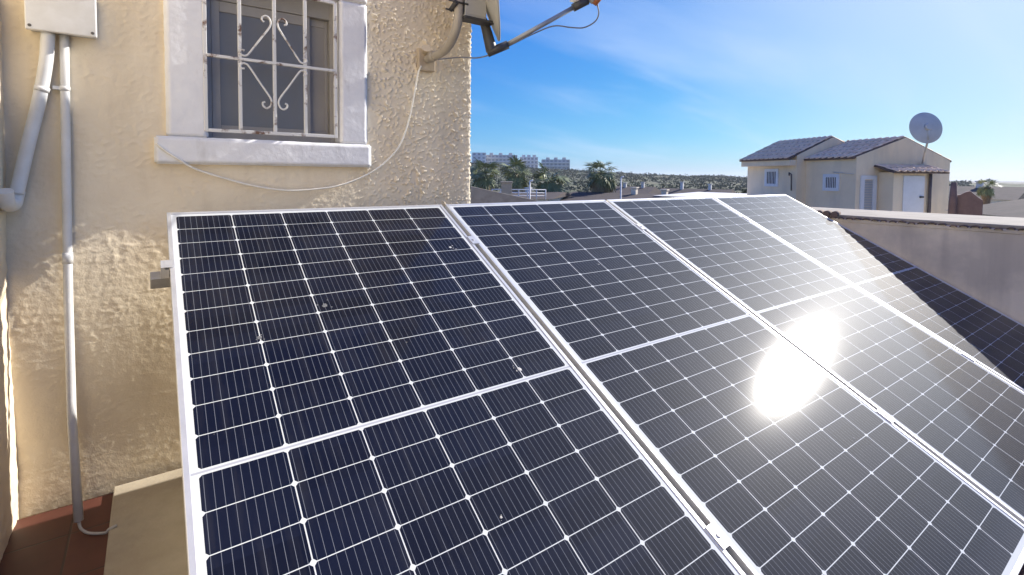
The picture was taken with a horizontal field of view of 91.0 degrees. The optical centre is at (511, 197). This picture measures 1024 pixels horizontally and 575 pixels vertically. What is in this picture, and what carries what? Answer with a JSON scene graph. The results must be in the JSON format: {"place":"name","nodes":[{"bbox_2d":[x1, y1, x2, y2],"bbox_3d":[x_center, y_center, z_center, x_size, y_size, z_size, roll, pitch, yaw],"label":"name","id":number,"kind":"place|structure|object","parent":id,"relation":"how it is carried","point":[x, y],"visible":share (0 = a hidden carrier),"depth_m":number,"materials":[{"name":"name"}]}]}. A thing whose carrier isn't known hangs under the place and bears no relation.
{"place":"outdoors","nodes":[
{"label":"outdoors","id":0,"kind":"place"},
{"bbox_2d":[471,186,536,203],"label":"sloping parapet","id":1,"kind":"structure","parent":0,"point":[479,195],"depth_m":15.13,"materials":[{"name":"beige concrete"}]},
{"bbox_2d":[610,182,659,193],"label":"house","id":2,"kind":"structure","parent":0,"point":[642,189],"depth_m":58.83,"materials":[{"name":"grey paint"}]},
{"bbox_2d":[658,182,735,193],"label":"house","id":3,"kind":"structure","parent":0,"point":[681,189],"depth_m":59.43,"materials":[{"name":"beige concrete"}]},
{"bbox_2d":[653,192,746,197],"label":"house","id":4,"kind":"structure","parent":0,"point":[700,194],"depth_m":25.67,"materials":[{"name":"white paint"}]},
{"bbox_2d":[470,164,1023,195],"bbox_3d":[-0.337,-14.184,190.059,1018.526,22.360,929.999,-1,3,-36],"label":"hills","id":5,"kind":"structure","parent":0,"point":[734,186],"depth_m":240.34,"materials":[{"name":"green plant"}]},
{"bbox_2d":[472,153,485,162],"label":"apartment block","id":6,"kind":"structure","parent":5,"relation":"on","point":[480,156],"depth_m":432.75,"materials":[{"name":"white concrete"}]},
{"bbox_2d":[486,153,516,164],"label":"apartment block","id":7,"kind":"structure","parent":5,"relation":"on","point":[500,158],"depth_m":444.50,"materials":[{"name":"white concrete"}]},
{"bbox_2d":[520,155,537,167],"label":"apartment block","id":8,"kind":"structure","parent":5,"relation":"on","point":[532,161],"depth_m":455.25,"materials":[{"name":"white concrete"}]},
{"bbox_2d":[541,157,569,169],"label":"apartment block","id":9,"kind":"structure","parent":5,"relation":"on","point":[555,162],"depth_m":435.19,"materials":[{"name":"white concrete"}]},
{"bbox_2d":[470,162,973,192],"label":"hill scrub","id":10,"kind":"object","parent":5,"relation":"on","point":[709,179],"visible":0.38,"depth_m":262.77,"materials":[{"name":"green plant"}]},
{"bbox_2d":[470,181,1023,203],"bbox_3d":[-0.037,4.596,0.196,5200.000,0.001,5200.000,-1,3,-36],"label":"ground","id":11,"kind":"structure","parent":0,"point":[1015,182],"depth_m":937.82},
{"bbox_2d":[0,0,471,561],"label":"stucco house","id":12,"kind":"structure","parent":11,"relation":"on","point":[292,94],"depth_m":1.98,"materials":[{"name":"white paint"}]},
{"bbox_2d":[0,31,54,211],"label":"conduit pipe","id":13,"kind":"object","parent":12,"relation":"attached to","point":[12,198],"visible":1,"depth_m":1.72,"materials":[{"name":"plastic"}]},
{"bbox_2d":[24,0,96,38],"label":"junction box","id":14,"kind":"object","parent":12,"relation":"attached to","point":[75,18],"visible":0.99,"depth_m":1.75,"materials":[{"name":"grey plastic"}]},
{"bbox_2d":[52,34,83,522],"bbox_3d":[-1.548,0.267,1.750,0.048,1.680,0.222,-2,3,-42],"label":"drop pipe","id":15,"kind":"object","parent":12,"relation":"attached to","point":[63,88],"visible":1,"depth_m":1.78,"materials":[{"name":"plastic"}]},
{"bbox_2d":[206,0,334,142],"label":"window grille","id":16,"kind":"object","parent":12,"relation":"in","point":[221,15],"depth_m":2.26,"materials":[{"name":"white metal"}]},
{"bbox_2d":[155,66,421,191],"bbox_3d":[-0.923,-0.347,2.266,1.124,0.639,0.027,-1,3,-36],"label":"wall cable","id":17,"kind":"object","parent":12,"relation":"attached to","point":[211,174],"depth_m":2.27,"materials":[{"name":"white plastic"}]},
{"bbox_2d":[417,0,600,72],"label":"satellite dish","id":18,"kind":"object","parent":12,"relation":"attached to","point":[475,12],"visible":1,"depth_m":2.42,"materials":[{"name":"metal"}]},
{"bbox_2d":[438,5,598,59],"bbox_3d":[-0.002,-0.819,2.494,0.856,0.261,0.120,1,2,9],"label":"antenna cable","id":19,"kind":"object","parent":18,"relation":"attached to","point":[530,35],"visible":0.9,"depth_m":2.47,"materials":[{"name":"black plastic"}]},
{"bbox_2d":[470,158,499,190],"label":"palm tree","id":20,"kind":"object","parent":11,"relation":"on","point":[485,181],"visible":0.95,"depth_m":44.29,"materials":[{"name":"green plant"}]},
{"bbox_2d":[500,181,512,194],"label":"rooftop pillar","id":21,"kind":"structure","parent":11,"relation":"on","point":[506,187],"depth_m":18.80,"materials":[{"name":"beige concrete"}]},
{"bbox_2d":[0,493,1023,574],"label":"terrace","id":22,"kind":"structure","parent":11,"relation":"on","point":[55,542],"depth_m":1.65,"materials":[{"name":"tile"}]},
{"bbox_2d":[77,521,116,534],"bbox_3d":[-1.413,1.117,1.703,0.154,0.037,0.030,1,2,7],"label":"floor cable","id":23,"kind":"object","parent":22,"relation":"on","point":[80,527],"visible":1,"depth_m":1.69,"materials":[{"name":"grey plastic"}]},
{"bbox_2d":[104,468,187,574],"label":"concrete slab","id":24,"kind":"structure","parent":22,"relation":"on","point":[147,535],"depth_m":1.69,"materials":[{"name":"beige concrete"}]},
{"bbox_3d":[2.722,0.658,3.681,0.036,0.854,1.274,-1,3,-36],"label":"support leg","id":25,"kind":"object","parent":22,"relation":"on","visible":0},
{"bbox_2d":[150,270,170,288],"bbox_3d":[0.741,0.225,2.988,4.694,0.040,0.040,-1,30,-36],"label":"mounting rail","id":26,"kind":"object","parent":25,"relation":"on","point":[157,280],"visible":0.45,"depth_m":1.62,"materials":[{"name":"metal"}]},
{"bbox_2d":[160,204,745,574],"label":"solar panel","id":27,"kind":"object","parent":26,"relation":"on","point":[392,390],"visible":1,"depth_m":1.37,"materials":[{"name":"glass"}]},
{"bbox_2d":[445,200,1023,574],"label":"solar panel","id":28,"kind":"object","parent":26,"relation":"on","point":[767,449],"visible":0.98,"depth_m":1.78,"materials":[{"name":"glass"}]},
{"bbox_2d":[607,196,1023,523],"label":"solar panel","id":29,"kind":"object","parent":26,"relation":"on","point":[959,413],"visible":0.97,"depth_m":2.50,"materials":[{"name":"glass"}]},
{"bbox_2d":[712,194,1023,391],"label":"solar panel","id":30,"kind":"object","parent":26,"relation":"on","point":[989,338],"visible":0.88,"depth_m":3.35,"materials":[{"name":"glass"}]},
{"bbox_2d":[496,155,533,190],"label":"palm tree","id":31,"kind":"object","parent":11,"relation":"on","point":[517,178],"visible":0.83,"depth_m":41.50,"materials":[{"name":"green plant"}]},
{"bbox_2d":[529,180,532,198],"bbox_3d":[0.737,1.518,20.071,0.186,4.469,0.098,0,2,-1],"label":"lamp pole","id":32,"kind":"object","parent":11,"relation":"on","point":[530,181],"visible":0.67,"depth_m":19.97,"materials":[{"name":"white metal"}]},
{"bbox_2d":[512,187,570,201],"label":"house","id":33,"kind":"structure","parent":11,"relation":"on","point":[554,196],"depth_m":31.04,"materials":[{"name":"grey paint"}]},
{"bbox_2d":[492,189,545,200],"bbox_3d":[0.351,-0.108,25.980,2.822,0.648,0.060,0,2,1],"label":"terrace railing","id":34,"kind":"object","parent":33,"relation":"attached to","point":[527,195],"visible":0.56,"depth_m":25.95,"materials":[{"name":"white metal"}]},
{"bbox_2d":[528,162,570,191],"bbox_3d":[2.558,0.355,33.969,3.036,5.644,2.731,0,2,-2],"label":"palm tree","id":35,"kind":"object","parent":11,"relation":"on","point":[548,185],"visible":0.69,"depth_m":33.48,"materials":[{"name":"green plant"}]},
{"bbox_2d":[583,161,618,192],"bbox_3d":[6.158,0.229,35.381,2.769,5.833,2.679,0,3,-14],"label":"palm tree","id":36,"kind":"object","parent":11,"relation":"on","point":[603,181],"visible":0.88,"depth_m":34.94,"materials":[{"name":"green plant"}]},
{"bbox_2d":[560,187,668,200],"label":"house","id":37,"kind":"structure","parent":11,"relation":"on","point":[633,194],"depth_m":32.66,"materials":[{"name":"beige concrete"}]},
{"bbox_2d":[620,176,623,198],"bbox_3d":[5.114,1.315,23.533,0.186,4.649,0.098,0,2,-1],"label":"lamp pole","id":38,"kind":"object","parent":11,"relation":"on","point":[621,187],"visible":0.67,"depth_m":23.44,"materials":[{"name":"white metal"}]},
{"bbox_2d":[739,135,951,213],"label":"neighbour house","id":39,"kind":"structure","parent":11,"relation":"on","point":[893,173],"depth_m":18.82,"materials":[{"name":"paint"}]},
{"bbox_2d":[764,169,778,186],"bbox_3d":[11.274,-0.861,21.837,0.100,0.760,0.840,0,2,-11],"label":"window","id":40,"kind":"structure","parent":39,"relation":"in","point":[771,178],"depth_m":21.80,"materials":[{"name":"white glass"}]},
{"bbox_2d":[822,174,839,190],"bbox_3d":[12.195,-0.571,19.212,0.100,0.640,0.760,0,2,-11],"label":"window","id":41,"kind":"structure","parent":39,"relation":"in","point":[831,182],"depth_m":19.20,"materials":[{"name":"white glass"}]},
{"bbox_2d":[902,176,924,212],"bbox_3d":[14.290,0.242,17.890,0.890,2.020,0.120,0,2,-11],"label":"door","id":42,"kind":"structure","parent":39,"relation":"in","point":[913,186],"depth_m":17.88,"materials":[{"name":"white metal"}]},
{"bbox_2d":[909,112,942,163],"bbox_3d":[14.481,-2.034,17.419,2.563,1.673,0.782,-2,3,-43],"label":"satellite dish","id":43,"kind":"object","parent":39,"relation":"attached to","point":[926,127],"visible":1,"depth_m":16.73,"materials":[{"name":"white metal"}]},
{"bbox_2d":[813,209,1023,324],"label":"garden wall","id":44,"kind":"structure","parent":11,"relation":"on","point":[983,262],"depth_m":3.62,"materials":[{"name":"white paint"}]},
{"bbox_2d":[948,182,982,215],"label":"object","id":45,"kind":"object","parent":11,"relation":"on","point":[968,203],"visible":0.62,"depth_m":8.93,"materials":[{"name":"red brick"}]},
{"bbox_2d":[976,178,999,203],"bbox_3d":[17.877,1.601,18.947,0.860,4.676,0.746,-1,3,-22],"label":"palm tree","id":46,"kind":"object","parent":11,"relation":"on","point":[986,192],"visible":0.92,"depth_m":18.83,"materials":[{"name":"green plant"}]},
{"bbox_2d":[470,0,1023,180],"label":"sky","id":47,"kind":"structure","parent":0,"point":[676,87],"materials":[{"name":"blue"}]},
{"bbox_2d":[809,207,1023,223],"bbox_3d":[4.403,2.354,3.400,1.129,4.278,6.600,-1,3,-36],"label":"wall coping","id":48,"kind":"object","parent":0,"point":[1015,220],"depth_m":4.47,"materials":[{"name":"white concrete"}]},
{"bbox_2d":[947,199,1023,217],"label":"house","id":49,"kind":"structure","parent":0,"point":[1013,208],"depth_m":14.53,"materials":[{"name":"white paint"}]},
{"bbox_2d":[948,181,1023,202],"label":"house","id":50,"kind":"structure","parent":0,"point":[1002,194],"depth_m":32.16,"materials":[{"name":"beige paint"}]}
]}

